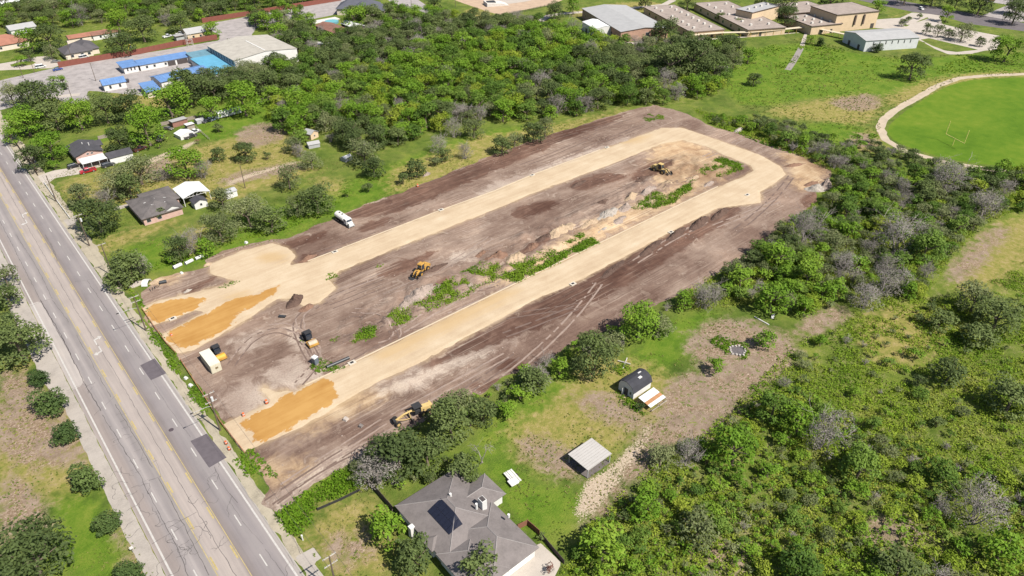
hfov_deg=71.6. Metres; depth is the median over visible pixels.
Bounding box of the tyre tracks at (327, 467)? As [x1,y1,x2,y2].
[226,117,793,504]
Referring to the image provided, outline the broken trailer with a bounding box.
[504,469,520,486]
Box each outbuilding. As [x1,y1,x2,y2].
[65,29,105,42]
[89,28,117,40]
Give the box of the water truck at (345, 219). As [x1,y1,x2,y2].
[334,211,354,227]
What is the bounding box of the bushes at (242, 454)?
[104,275,277,477]
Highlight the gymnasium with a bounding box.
[809,2,879,30]
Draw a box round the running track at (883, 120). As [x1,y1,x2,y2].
[876,73,1023,170]
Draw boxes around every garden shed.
[189,195,207,209]
[222,187,237,199]
[305,128,318,139]
[306,140,319,148]
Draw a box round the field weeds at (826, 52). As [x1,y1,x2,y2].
[741,42,1021,73]
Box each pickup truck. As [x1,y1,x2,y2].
[79,167,96,173]
[132,145,146,151]
[184,133,197,138]
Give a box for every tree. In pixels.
[0,2,17,18]
[0,11,7,26]
[0,80,19,105]
[0,123,22,144]
[0,264,20,285]
[0,282,23,308]
[0,311,52,370]
[0,511,76,575]
[1,103,49,136]
[2,16,18,25]
[3,0,28,15]
[4,11,15,22]
[11,55,26,66]
[12,27,42,52]
[12,81,38,104]
[12,144,49,171]
[14,79,65,114]
[15,11,31,21]
[21,49,35,60]
[22,0,42,8]
[22,5,41,14]
[24,385,69,416]
[26,369,50,387]
[27,11,42,24]
[27,130,69,160]
[28,0,49,15]
[28,23,67,49]
[29,101,77,131]
[33,16,49,24]
[38,6,59,23]
[40,0,64,12]
[42,44,59,59]
[45,76,56,84]
[48,419,81,445]
[56,8,81,26]
[56,75,68,83]
[56,97,94,129]
[57,0,78,8]
[65,183,96,205]
[66,462,106,494]
[67,4,89,25]
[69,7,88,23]
[69,197,121,236]
[76,0,88,9]
[79,3,97,18]
[83,91,122,123]
[88,189,114,203]
[89,9,108,22]
[90,508,123,537]
[93,0,110,14]
[93,166,132,197]
[100,0,120,14]
[102,30,136,54]
[102,266,138,292]
[103,8,130,31]
[104,123,134,151]
[104,248,149,284]
[110,87,144,121]
[110,558,145,575]
[113,153,164,184]
[114,170,141,200]
[115,0,133,14]
[120,14,158,41]
[123,102,167,145]
[127,3,138,15]
[130,0,145,6]
[133,4,148,18]
[133,252,152,274]
[135,8,149,19]
[138,80,192,116]
[141,0,160,8]
[149,5,164,21]
[149,168,168,180]
[150,2,161,13]
[157,4,178,20]
[157,13,170,26]
[161,235,190,262]
[162,145,206,178]
[164,0,180,8]
[166,9,194,31]
[169,8,185,22]
[169,66,206,105]
[172,226,204,254]
[174,0,183,9]
[181,1,195,14]
[186,6,200,18]
[193,158,211,179]
[194,0,207,7]
[194,8,204,21]
[195,67,215,79]
[195,95,225,117]
[195,237,214,257]
[197,71,217,81]
[197,211,238,245]
[199,1,219,16]
[199,75,228,104]
[201,21,221,35]
[208,0,220,12]
[208,187,235,210]
[209,146,225,161]
[212,65,234,82]
[212,123,223,130]
[213,0,229,14]
[215,72,243,96]
[220,193,271,230]
[221,64,236,75]
[224,78,264,115]
[229,1,239,10]
[232,69,248,78]
[232,141,256,162]
[233,58,254,68]
[239,0,249,9]
[240,63,266,78]
[244,67,278,95]
[246,5,256,15]
[247,0,262,8]
[247,12,261,25]
[250,205,287,233]
[255,12,271,27]
[256,10,272,29]
[259,71,282,88]
[261,56,269,65]
[261,86,287,103]
[262,51,287,68]
[263,0,272,7]
[263,103,277,118]
[264,65,277,70]
[267,22,287,35]
[268,107,292,131]
[269,11,285,24]
[269,94,285,107]
[270,58,291,80]
[274,0,289,15]
[274,34,286,42]
[274,104,291,118]
[275,9,289,19]
[276,164,301,189]
[278,25,287,32]
[278,30,297,44]
[280,66,299,83]
[281,72,300,90]
[281,85,304,103]
[281,136,301,151]
[282,18,296,30]
[282,59,301,73]
[284,91,304,110]
[284,114,305,133]
[285,195,308,217]
[286,4,294,12]
[286,100,302,119]
[290,37,305,50]
[290,41,303,53]
[290,129,309,143]
[291,8,300,16]
[291,142,306,156]
[292,4,304,15]
[292,106,313,127]
[293,19,310,33]
[294,15,304,27]
[294,27,307,39]
[294,52,307,62]
[294,63,309,75]
[294,71,307,84]
[296,23,313,37]
[296,101,314,115]
[296,180,335,214]
[297,88,314,102]
[297,151,323,168]
[299,31,314,45]
[299,47,313,54]
[300,55,320,72]
[300,94,315,102]
[301,78,319,95]
[301,103,320,122]
[303,46,318,61]
[304,12,315,23]
[304,38,319,46]
[304,70,320,83]
[305,17,315,27]
[305,111,322,127]
[308,28,319,39]
[308,66,316,78]
[310,93,338,114]
[311,77,322,88]
[314,49,330,71]
[314,82,329,94]
[314,110,336,132]
[315,62,330,80]
[316,34,325,46]
[316,46,338,63]
[317,88,338,100]
[319,93,338,107]
[320,36,340,49]
[320,74,331,83]
[320,101,340,123]
[321,31,335,37]
[323,82,345,98]
[325,59,342,73]
[328,40,341,54]
[328,79,346,93]
[329,70,345,88]
[332,27,345,37]
[332,53,350,64]
[332,115,357,142]
[333,32,346,36]
[334,89,346,104]
[334,95,348,111]
[336,61,355,76]
[337,33,347,47]
[337,99,358,120]
[338,52,350,62]
[339,49,354,60]
[339,127,365,150]
[340,5,367,24]
[340,35,357,49]
[340,42,354,52]
[340,69,351,84]
[343,77,357,89]
[344,5,354,19]
[344,27,355,35]
[345,82,362,97]
[346,100,369,124]
[346,137,381,167]
[349,24,363,33]
[349,30,366,41]
[349,34,364,51]
[350,62,368,80]
[350,71,364,83]
[350,93,373,112]
[351,58,359,67]
[351,119,363,132]
[352,445,401,489]
[353,81,368,94]
[354,13,365,24]
[354,43,371,55]
[355,102,375,117]
[355,114,370,132]
[359,72,373,82]
[360,76,372,85]
[361,38,374,51]
[361,83,379,100]
[361,157,385,178]
[362,16,375,25]
[362,28,372,34]
[362,47,378,63]
[362,57,375,70]
[362,426,427,485]
[363,84,385,99]
[364,3,383,23]
[364,22,379,33]
[364,101,386,123]
[364,123,387,148]
[365,33,375,42]
[365,74,385,89]
[367,64,377,74]
[368,27,388,40]
[368,30,385,46]
[368,68,380,78]
[368,114,388,129]
[368,504,407,551]
[371,14,380,24]
[371,80,387,92]
[371,96,392,115]
[372,55,387,69]
[373,47,383,60]
[375,39,386,47]
[375,87,385,98]
[375,103,392,118]
[377,62,391,73]
[378,51,390,60]
[378,128,391,142]
[379,71,399,90]
[381,22,390,35]
[381,45,397,61]
[381,93,392,106]
[382,2,396,14]
[383,12,391,30]
[384,42,397,52]
[384,55,404,67]
[386,0,400,12]
[386,104,411,125]
[387,19,400,34]
[387,38,404,49]
[387,125,407,145]
[388,12,401,20]
[388,87,409,106]
[389,26,399,37]
[389,63,401,69]
[390,29,404,38]
[390,50,404,65]
[390,67,408,87]
[391,97,402,109]
[391,121,410,138]
[391,531,431,575]
[392,101,407,114]
[394,75,409,86]
[395,4,407,15]
[395,33,408,47]
[396,47,417,65]
[397,39,414,58]
[397,173,406,183]
[398,3,410,17]
[398,107,416,125]
[399,13,412,22]
[399,93,420,105]
[400,29,413,41]
[400,62,414,75]
[401,21,421,35]
[403,66,424,80]
[403,82,425,101]
[404,17,417,27]
[404,123,423,138]
[405,158,426,177]
[405,431,447,471]
[406,6,420,17]
[406,18,421,31]
[406,77,419,97]
[407,41,431,52]
[407,101,421,117]
[409,4,420,13]
[409,30,425,39]
[409,47,424,61]
[410,37,426,51]
[412,57,430,76]
[412,117,427,133]
[413,100,437,127]
[414,11,424,24]
[414,51,430,59]
[414,72,438,88]
[417,94,438,114]
[419,57,433,72]
[419,65,434,85]
[421,4,440,12]
[421,22,435,35]
[421,24,436,42]
[422,13,436,24]
[423,45,436,55]
[423,87,440,100]
[424,33,439,42]
[424,49,435,56]
[425,9,440,19]
[426,0,441,7]
[427,99,456,120]
[427,132,446,152]
[428,38,438,51]
[428,394,473,450]
[429,55,442,64]
[429,111,449,131]
[430,158,439,165]
[431,60,438,74]
[431,147,452,162]
[432,14,443,24]
[432,19,442,30]
[433,8,451,21]
[433,43,448,57]
[434,33,450,50]
[434,65,456,84]
[434,84,453,100]
[435,50,444,61]
[435,70,456,89]
[436,97,452,114]
[437,21,455,33]
[437,83,453,96]
[439,26,453,42]
[440,61,452,67]
[441,45,458,62]
[441,53,454,64]
[441,112,454,123]
[443,115,462,137]
[444,103,465,121]
[444,388,477,409]
[446,23,457,37]
[446,451,481,482]
[447,40,460,58]
[447,89,461,101]
[449,9,460,17]
[451,31,473,49]
[451,66,465,84]
[452,17,463,29]
[452,57,473,75]
[452,101,465,110]
[453,27,467,40]
[453,51,463,59]
[454,83,466,92]
[454,89,469,105]
[455,73,475,87]
[455,103,472,116]
[456,140,472,158]
[457,538,497,575]
[459,47,474,60]
[459,110,475,120]
[460,74,478,95]
[460,118,485,138]
[461,12,477,21]
[463,84,477,98]
[464,51,482,71]
[465,19,476,32]
[465,27,477,41]
[465,39,479,50]
[465,398,497,427]
[467,7,479,22]
[467,90,487,116]
[469,82,489,99]
[469,89,486,105]
[469,105,489,119]
[469,441,491,463]
[470,29,487,42]
[473,61,484,74]
[474,36,486,50]
[475,50,487,61]
[475,73,489,89]
[477,19,486,30]
[478,11,494,27]
[478,66,498,82]
[479,55,493,70]
[480,80,505,103]
[480,100,497,115]
[482,20,497,31]
[482,43,491,54]
[482,61,495,75]
[482,78,498,97]
[484,39,498,51]
[487,28,497,39]
[487,93,503,110]
[488,24,504,37]
[488,51,497,56]
[488,55,506,77]
[489,30,506,45]
[490,134,511,154]
[491,13,505,24]
[491,74,503,86]
[491,96,515,121]
[494,27,510,40]
[495,39,506,52]
[495,80,509,91]
[496,12,515,27]
[496,56,509,73]
[497,100,511,115]
[499,71,514,84]
[500,48,523,58]
[502,43,516,56]
[502,55,522,72]
[504,92,524,110]
[505,35,520,49]
[505,83,516,91]
[506,383,531,399]
[507,10,522,18]
[507,27,519,41]
[507,132,523,146]
[508,69,517,80]
[509,50,521,66]
[510,56,521,69]
[511,24,526,36]
[512,16,532,30]
[512,88,534,102]
[512,102,526,113]
[515,21,528,32]
[515,71,528,82]
[515,77,525,87]
[516,31,533,44]
[516,41,528,57]
[516,82,530,99]
[516,101,537,119]
[517,366,550,395]
[518,57,535,74]
[520,80,534,94]
[520,122,546,142]
[521,37,539,49]
[521,46,540,61]
[521,60,539,81]
[522,74,537,85]
[523,21,539,37]
[523,46,543,64]
[524,97,536,111]
[526,20,543,30]
[528,29,543,43]
[528,86,544,100]
[529,361,553,386]
[530,69,551,88]
[532,12,543,23]
[534,36,549,52]
[535,116,554,135]
[536,60,554,80]
[536,99,552,114]
[539,50,551,61]
[540,22,550,27]
[540,77,558,93]
[541,27,557,45]
[541,56,553,62]
[541,104,557,117]
[542,81,565,100]
[543,42,560,51]
[544,93,567,113]
[545,0,563,19]
[548,48,567,68]
[549,71,561,83]
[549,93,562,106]
[550,356,570,378]
[551,23,565,28]
[551,59,565,74]
[552,32,568,47]
[552,73,570,85]
[554,86,580,110]
[555,28,566,39]
[556,31,571,45]
[556,44,572,58]
[556,62,577,79]
[556,76,573,87]
[560,53,576,71]
[560,83,577,99]
[564,87,584,104]
[565,0,578,13]
[565,38,582,49]
[566,14,586,36]
[566,25,581,39]
[566,71,580,82]
[568,99,586,115]
[568,329,620,378]
[571,44,584,58]
[571,60,593,79]
[571,79,582,87]
[575,95,593,112]
[576,39,589,47]
[576,59,593,73]
[577,33,591,48]
[578,86,594,102]
[578,519,625,575]
[580,60,600,79]
[581,45,601,60]
[581,77,599,98]
[583,69,603,87]
[584,39,597,56]
[587,86,614,108]
[588,25,604,37]
[588,40,609,52]
[589,34,601,46]
[589,53,609,68]
[590,72,610,87]
[592,31,607,42]
[597,62,614,81]
[599,36,616,47]
[599,66,619,86]
[601,42,614,53]
[601,47,611,53]
[604,85,624,102]
[604,329,625,352]
[607,81,619,96]
[609,43,622,56]
[609,49,619,57]
[609,57,624,70]
[609,60,627,77]
[612,40,629,51]
[613,65,629,79]
[613,71,633,92]
[616,80,639,104]
[618,34,632,46]
[618,45,634,61]
[618,297,662,340]
[619,53,641,69]
[622,43,636,51]
[623,60,642,77]
[625,487,661,526]
[627,83,638,97]
[631,35,645,49]
[631,69,642,81]
[633,76,644,85]
[635,42,649,51]
[635,61,647,75]
[637,76,660,100]
[637,88,654,103]
[638,0,651,7]
[638,53,649,66]
[639,56,653,69]
[640,34,655,46]
[640,66,649,77]
[642,37,655,51]
[642,46,655,56]
[643,65,659,82]
[646,315,676,338]
[646,440,674,472]
[649,59,661,75]
[650,16,679,40]
[650,85,661,98]
[653,41,695,81]
[654,57,667,72]
[656,88,670,103]
[659,66,677,89]
[668,81,686,100]
[669,35,683,44]
[670,81,683,95]
[672,33,714,76]
[672,78,689,91]
[674,433,703,467]
[675,288,696,311]
[676,56,689,71]
[677,0,696,9]
[678,502,719,553]
[682,30,695,38]
[682,73,703,93]
[689,80,705,97]
[689,276,727,312]
[693,72,711,90]
[697,46,715,56]
[698,51,730,75]
[702,81,717,94]
[707,75,724,89]
[709,421,758,473]
[710,38,721,48]
[716,34,733,51]
[716,79,726,87]
[718,42,734,59]
[718,67,734,79]
[719,281,734,296]
[720,71,731,82]
[720,261,735,279]
[726,33,741,47]
[726,50,743,67]
[726,263,753,292]
[728,257,744,271]
[732,286,750,300]
[733,39,746,51]
[739,46,758,63]
[740,248,765,266]
[746,72,762,85]
[749,238,769,253]
[751,328,778,349]
[753,280,794,314]
[755,118,766,130]
[755,388,792,425]
[760,239,795,270]
[762,121,777,136]
[769,0,797,16]
[769,218,792,239]
[772,240,795,256]
[772,398,820,438]
[773,264,791,282]
[775,4,798,25]
[775,291,798,310]
[777,130,797,147]
[777,233,803,251]
[778,254,799,264]
[778,541,824,575]
[779,127,801,143]
[780,205,836,244]
[781,278,803,300]
[789,254,823,287]
[790,280,808,295]
[793,295,815,316]
[794,133,808,149]
[794,394,856,460]
[796,245,816,255]
[797,210,813,223]
[798,131,814,144]
[799,249,823,262]
[799,291,821,312]
[805,34,815,43]
[810,280,837,302]
[812,204,827,219]
[813,141,834,155]
[813,242,831,252]
[817,37,825,45]
[817,133,829,139]
[818,0,848,4]
[821,217,839,230]
[823,229,842,241]
[824,145,841,159]
[825,191,842,206]
[825,276,847,300]
[826,153,846,168]
[826,235,846,251]
[830,248,863,276]
[831,175,851,191]
[832,218,851,234]
[835,169,852,178]
[835,192,860,213]
[835,251,853,268]
[836,201,858,218]
[836,221,863,240]
[836,440,880,486]
[837,154,850,165]
[837,183,851,197]
[839,149,853,161]
[840,163,854,176]
[841,145,858,158]
[843,141,855,151]
[843,216,861,232]
[846,261,864,281]
[848,156,869,168]
[848,169,867,180]
[848,173,867,183]
[848,275,895,310]
[849,254,869,271]
[850,274,869,288]
[852,182,869,197]
[859,236,886,254]
[862,165,882,182]
[863,163,877,176]
[865,197,884,214]
[866,200,940,253]
[867,202,890,218]
[867,260,917,297]
[868,133,878,139]
[870,215,894,231]
[871,0,887,12]
[871,43,883,52]
[871,541,931,575]
[873,253,904,273]
[875,147,891,159]
[876,251,895,267]
[879,169,898,182]
[880,175,901,188]
[881,215,906,233]
[883,189,900,204]
[893,177,916,194]
[893,249,912,271]
[895,191,914,206]
[896,51,932,79]
[897,228,910,240]
[898,18,907,25]
[899,280,916,299]
[900,227,951,263]
[907,162,923,175]
[909,176,924,188]
[911,281,928,298]
[913,168,929,181]
[914,179,936,194]
[916,173,936,188]
[916,201,931,215]
[917,186,940,202]
[918,261,937,278]
[920,0,944,6]
[921,214,938,224]
[922,22,932,33]
[924,219,945,239]
[925,168,939,179]
[925,201,940,215]
[926,307,959,332]
[926,455,961,491]
[927,357,967,388]
[929,179,943,194]
[931,152,977,190]
[931,187,946,198]
[932,205,955,222]
[933,24,946,36]
[939,4,955,21]
[939,169,960,182]
[941,184,955,196]
[943,28,955,37]
[945,0,966,7]
[945,160,959,168]
[946,198,961,210]
[946,214,969,235]
[946,471,1018,534]
[947,190,962,198]
[951,22,976,41]
[952,214,972,229]
[954,180,971,194]
[954,195,969,209]
[954,279,1000,318]
[956,201,975,213]
[956,209,976,226]
[959,321,1001,350]
[964,0,995,14]
[965,165,984,177]
[965,215,988,230]
[966,172,989,189]
[967,178,988,194]
[969,178,1008,218]
[971,294,1023,335]
[972,196,992,211]
[975,36,986,46]
[977,525,1023,575]
[981,174,1002,191]
[981,370,1023,421]
[985,165,1002,175]
[988,34,1023,61]
[995,158,1015,176]
[995,170,1008,187]
[996,177,1019,194]
[1003,0,1023,23]
[1004,0,1023,11]
[1004,163,1023,180]
[1006,170,1022,184]
[1011,190,1023,202]
[1015,173,1023,189]
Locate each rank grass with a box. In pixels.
[140,200,339,269]
[613,362,645,414]
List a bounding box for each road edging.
[305,186,717,384]
[308,149,599,260]
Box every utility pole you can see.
[46,175,56,201]
[73,213,89,245]
[116,295,146,330]
[190,391,220,430]
[322,552,337,575]
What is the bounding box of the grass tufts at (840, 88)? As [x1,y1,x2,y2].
[726,38,1023,147]
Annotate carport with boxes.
[173,181,210,206]
[568,438,611,477]
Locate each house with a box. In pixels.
[0,34,28,51]
[4,21,35,33]
[58,39,99,59]
[65,139,103,162]
[125,186,183,225]
[138,80,160,97]
[181,26,206,38]
[395,469,538,575]
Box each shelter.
[172,33,185,40]
[174,129,194,139]
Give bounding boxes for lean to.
[638,387,666,411]
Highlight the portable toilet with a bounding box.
[311,355,318,365]
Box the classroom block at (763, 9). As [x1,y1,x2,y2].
[735,2,780,19]
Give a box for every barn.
[315,21,348,35]
[340,20,364,28]
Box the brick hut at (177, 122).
[168,116,187,127]
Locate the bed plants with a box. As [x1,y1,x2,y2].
[709,335,750,359]
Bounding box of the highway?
[0,132,304,575]
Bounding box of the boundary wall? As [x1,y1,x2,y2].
[57,34,216,67]
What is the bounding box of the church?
[336,0,386,15]
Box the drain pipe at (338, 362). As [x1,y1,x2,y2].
[326,356,349,367]
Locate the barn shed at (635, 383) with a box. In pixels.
[618,368,652,398]
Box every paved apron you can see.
[0,56,57,69]
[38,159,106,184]
[64,204,128,225]
[296,548,322,575]
[510,543,559,575]
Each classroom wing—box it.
[643,4,725,38]
[694,1,786,36]
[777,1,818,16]
[786,14,842,34]
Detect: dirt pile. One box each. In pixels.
[128,280,141,288]
[148,278,163,284]
[286,294,302,308]
[298,254,316,262]
[298,303,313,312]
[399,300,414,310]
[403,283,440,302]
[423,263,447,273]
[475,250,487,257]
[484,250,507,259]
[505,251,525,263]
[524,243,538,251]
[535,233,549,241]
[549,223,575,238]
[571,180,585,187]
[580,218,597,228]
[597,207,617,219]
[598,199,607,203]
[600,260,624,278]
[613,216,625,224]
[618,202,631,212]
[624,192,637,200]
[635,176,646,182]
[639,240,661,256]
[640,185,656,195]
[666,227,685,240]
[686,175,698,181]
[689,216,708,230]
[704,181,713,186]
[711,208,728,220]
[784,163,805,166]
[803,181,817,186]
[804,183,824,191]
[820,177,831,190]
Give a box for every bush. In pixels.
[0,310,12,321]
[47,160,60,169]
[164,255,173,263]
[262,151,270,158]
[323,134,333,141]
[342,188,350,196]
[347,474,357,480]
[349,457,366,471]
[361,182,372,190]
[395,481,405,488]
[409,474,419,482]
[413,422,422,428]
[421,470,436,482]
[422,412,431,421]
[442,455,451,462]
[472,396,488,408]
[495,400,516,418]
[501,393,509,401]
[503,379,513,385]
[517,363,530,379]
[538,347,555,365]
[546,561,553,573]
[563,347,573,358]
[570,339,578,347]
[571,544,587,559]
[573,566,583,574]
[585,520,598,532]
[606,324,617,333]
[607,512,614,519]
[615,533,634,553]
[617,508,630,520]
[618,499,626,506]
[618,571,631,575]
[625,557,644,575]
[626,493,636,501]
[629,524,652,544]
[633,543,647,554]
[635,403,644,410]
[637,478,656,491]
[645,556,657,566]
[650,525,659,535]
[651,565,663,575]
[652,537,658,545]
[654,482,661,490]
[654,498,663,507]
[656,547,666,557]
[660,507,672,516]
[660,523,672,536]
[662,488,683,502]
[662,560,673,569]
[667,552,676,560]
[668,539,675,549]
[670,519,684,533]
[671,495,690,513]
[676,475,685,485]
[676,509,689,524]
[677,540,685,546]
[680,438,697,454]
[682,543,695,554]
[683,564,699,575]
[689,482,705,495]
[693,449,719,464]
[696,434,711,449]
[698,566,706,575]
[698,570,715,575]
[699,500,709,509]
[705,462,719,475]
[705,474,721,491]
[706,502,725,515]
[707,356,725,373]
[710,515,732,533]
[710,562,718,568]
[711,117,720,123]
[712,289,727,299]
[714,542,724,555]
[718,494,728,503]
[718,500,735,514]
[719,477,729,491]
[719,562,737,575]
[724,471,748,487]
[724,541,741,554]
[728,416,738,424]
[728,491,742,500]
[730,512,740,523]
[731,554,742,565]
[733,424,753,438]
[733,527,741,535]
[735,115,747,120]
[735,117,747,124]
[735,491,745,500]
[735,501,743,510]
[737,535,750,544]
[738,408,748,415]
[739,509,752,521]
[739,542,762,562]
[740,521,752,529]
[741,262,754,269]
[744,402,754,407]
[744,564,755,572]
[746,122,758,129]
[747,285,756,297]
[747,422,760,431]
[750,481,761,493]
[750,501,763,510]
[751,266,760,276]
[752,435,766,449]
[752,513,758,520]
[754,277,763,291]
[754,532,762,541]
[754,556,773,575]
[755,260,770,269]
[757,267,774,280]
[757,460,782,480]
[760,509,769,517]
[763,524,774,535]
[764,480,775,490]
[765,539,780,551]
[767,119,777,122]
[767,266,779,278]
[768,235,778,240]
[771,431,790,446]
[772,520,784,536]
[773,501,786,514]
[776,446,785,452]
[777,377,792,387]
[780,487,797,502]
[783,507,803,527]
[785,532,804,551]
[787,265,799,274]
[788,140,797,151]
[788,213,797,222]
[788,439,797,444]
[788,502,801,511]
[789,121,797,127]
[791,350,807,358]
[792,386,800,392]
[792,448,811,460]
[792,469,800,475]
[794,254,805,261]
[794,395,805,403]
[795,479,802,487]
[796,358,813,369]
[798,123,807,130]
[798,374,810,383]
[799,526,810,536]
[800,461,821,472]
[800,484,810,497]
[800,493,820,508]
[801,243,814,251]
[801,515,815,532]
[802,469,826,485]
[804,539,818,554]
[806,140,815,146]
[811,394,821,405]
[811,486,825,499]
[812,153,824,161]
[812,353,820,359]
[813,137,824,143]
[813,334,827,344]
[813,402,832,415]
[815,229,830,239]
[816,237,830,244]
[817,553,833,573]
[818,201,826,207]
[818,263,834,273]
[818,273,835,283]
[820,524,838,543]
[822,505,830,513]
[823,474,835,487]
[823,485,840,496]
[824,257,834,263]
[826,300,835,308]
[827,133,840,140]
[827,543,838,551]
[828,188,839,193]
[829,248,839,257]
[831,497,841,505]
[833,414,842,425]
[833,501,847,514]
[833,514,845,524]
[833,555,848,570]
[834,269,846,277]
[840,571,858,575]
[841,491,849,499]
[841,529,851,538]
[841,541,852,552]
[842,292,855,301]
[842,333,851,343]
[843,237,855,247]
[843,477,871,499]
[844,438,854,446]
[846,510,865,524]
[846,559,864,571]
[847,246,857,252]
[847,551,856,557]
[848,386,862,396]
[848,425,861,432]
[850,190,864,202]
[850,434,861,440]
[851,134,862,142]
[851,536,863,546]
[853,416,864,423]
[853,521,868,538]
[854,140,867,148]
[856,239,867,245]
[858,198,869,210]
[858,229,871,238]
[858,254,874,262]
[859,249,871,256]
[859,432,867,438]
[859,568,886,575]
[862,222,875,228]
[862,536,872,547]
[863,557,872,564]
[864,208,875,214]
[864,272,874,278]
[864,496,875,505]
[866,415,882,428]
[866,563,880,572]
[867,510,878,520]
[868,370,877,377]
[868,545,878,554]
[869,146,881,154]
[869,191,880,197]
[870,183,884,191]
[872,173,882,180]
[872,453,892,469]
[873,433,889,445]
[874,246,889,256]
[875,152,886,159]
[876,188,886,196]
[877,196,889,202]
[877,234,887,243]
[878,525,890,534]
[880,444,899,459]
[882,357,895,366]
[882,406,892,415]
[882,502,900,520]
[883,185,895,192]
[883,468,905,482]
[884,160,895,169]
[884,398,899,406]
[884,424,897,436]
[884,516,891,524]
[884,540,892,547]
[885,208,900,219]
[886,147,897,154]
[888,201,902,209]
[889,189,901,200]
[890,171,905,179]
[892,281,905,290]
[892,457,908,469]
[895,149,907,157]
[895,161,901,169]
[895,442,910,451]
[895,491,906,498]
[896,144,905,150]
[896,526,909,536]
[898,516,906,522]
[899,209,915,219]
[899,436,907,441]
[900,537,909,544]
[901,271,916,279]
[902,366,910,374]
[904,152,915,159]
[904,264,917,272]
[905,204,916,210]
[905,453,920,466]
[905,472,927,489]
[906,508,918,522]
[907,346,926,359]
[908,148,920,157]
[908,449,917,457]
[909,220,926,233]
[909,460,927,475]
[910,158,926,165]
[910,193,923,203]
[910,258,928,270]
[911,153,923,162]
[911,210,923,220]
[912,374,928,386]
[912,386,929,401]
[912,442,923,450]
[912,493,924,502]
[912,541,925,548]
[913,503,921,511]
[914,312,924,321]
[914,533,924,544]
[915,419,925,428]
[915,525,922,532]
[916,279,929,286]
[916,548,923,556]
[920,489,933,498]
[920,504,941,521]
[922,531,939,542]
[923,456,933,464]
[925,302,936,309]
[926,523,935,531]
[928,546,938,560]
[929,415,947,425]
[930,486,947,496]
[931,489,954,516]
[932,157,942,165]
[932,560,957,575]
[936,519,946,528]
[938,202,951,209]
[938,338,950,345]
[939,528,955,542]
[940,196,955,205]
[940,225,951,236]
[940,441,950,449]
[942,549,965,570]
[947,244,958,253]
[947,415,956,421]
[947,429,956,437]
[948,512,962,524]
[948,522,958,531]
[949,203,961,215]
[949,234,964,241]
[949,535,973,557]
[949,570,966,575]
[952,397,961,404]
[952,494,960,500]
[953,405,973,416]
[954,478,978,492]
[955,485,968,497]
[961,458,972,466]
[961,536,975,545]
[962,173,972,181]
[965,442,977,450]
[967,464,985,478]
[967,532,976,536]
[967,553,986,572]
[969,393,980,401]
[984,481,1008,496]
[985,468,995,478]
[987,190,1000,200]
[989,463,1006,475]
[994,470,1018,485]
[996,197,1010,204]
[997,203,1009,210]
[1000,422,1014,431]
[1001,501,1018,514]
[1010,466,1021,476]
[1012,439,1023,446]
[1014,492,1023,502]
[1016,200,1023,211]
[1017,565,1023,575]
[1019,473,1023,488]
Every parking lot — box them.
[0,0,344,109]
[875,13,999,53]
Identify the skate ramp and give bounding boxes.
[483,0,508,6]
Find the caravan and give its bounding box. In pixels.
[216,106,241,117]
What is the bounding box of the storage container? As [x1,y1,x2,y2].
[199,348,221,373]
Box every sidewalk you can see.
[0,111,308,575]
[0,249,164,575]
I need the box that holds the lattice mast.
[184,33,193,44]
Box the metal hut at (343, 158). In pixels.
[340,154,352,161]
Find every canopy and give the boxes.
[78,153,107,166]
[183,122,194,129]
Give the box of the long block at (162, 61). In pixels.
[134,51,189,70]
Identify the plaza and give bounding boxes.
[456,0,560,13]
[498,0,529,3]
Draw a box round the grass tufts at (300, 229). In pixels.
[0,103,798,575]
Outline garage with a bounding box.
[104,147,132,163]
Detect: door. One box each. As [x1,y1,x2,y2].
[167,60,175,65]
[177,58,187,63]
[210,365,216,373]
[216,363,221,371]
[509,554,530,575]
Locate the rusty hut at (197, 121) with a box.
[193,117,204,124]
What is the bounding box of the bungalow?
[99,76,126,90]
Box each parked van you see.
[35,63,45,68]
[78,54,88,57]
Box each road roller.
[210,343,227,360]
[301,329,318,347]
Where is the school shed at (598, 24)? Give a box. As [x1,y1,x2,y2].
[582,19,610,36]
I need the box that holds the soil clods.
[164,112,810,506]
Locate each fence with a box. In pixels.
[44,182,69,217]
[142,308,175,352]
[161,110,215,125]
[180,358,244,452]
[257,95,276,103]
[317,488,359,510]
[366,479,393,511]
[517,519,539,534]
[541,534,564,563]
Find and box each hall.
[207,35,298,66]
[582,4,667,41]
[842,28,920,51]
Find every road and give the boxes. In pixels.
[143,128,785,450]
[201,0,340,22]
[389,0,429,12]
[860,0,1023,30]
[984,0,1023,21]
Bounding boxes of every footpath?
[0,0,806,104]
[785,48,803,69]
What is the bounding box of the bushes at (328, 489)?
[273,466,368,536]
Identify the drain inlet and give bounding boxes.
[347,360,356,365]
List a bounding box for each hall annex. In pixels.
[186,49,212,62]
[191,54,233,77]
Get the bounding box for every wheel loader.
[409,261,430,280]
[651,162,672,175]
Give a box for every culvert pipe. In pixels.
[172,263,181,269]
[184,259,193,264]
[194,254,203,259]
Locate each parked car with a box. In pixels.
[66,162,80,168]
[101,161,115,167]
[162,126,173,130]
[207,116,218,121]
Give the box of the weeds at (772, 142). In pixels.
[719,126,839,169]
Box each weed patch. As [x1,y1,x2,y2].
[219,114,664,372]
[351,156,743,343]
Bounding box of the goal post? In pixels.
[946,121,969,145]
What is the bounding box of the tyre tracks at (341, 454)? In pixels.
[230,136,779,503]
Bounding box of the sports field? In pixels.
[887,77,1023,165]
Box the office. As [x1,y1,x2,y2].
[116,59,138,73]
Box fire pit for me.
[729,345,746,356]
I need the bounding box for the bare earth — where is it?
[141,105,831,512]
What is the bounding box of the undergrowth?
[560,108,1023,575]
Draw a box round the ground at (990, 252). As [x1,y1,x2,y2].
[0,0,1023,575]
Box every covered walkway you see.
[695,31,749,36]
[750,26,803,36]
[820,29,843,37]
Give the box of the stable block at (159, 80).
[150,65,206,87]
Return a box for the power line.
[45,178,351,575]

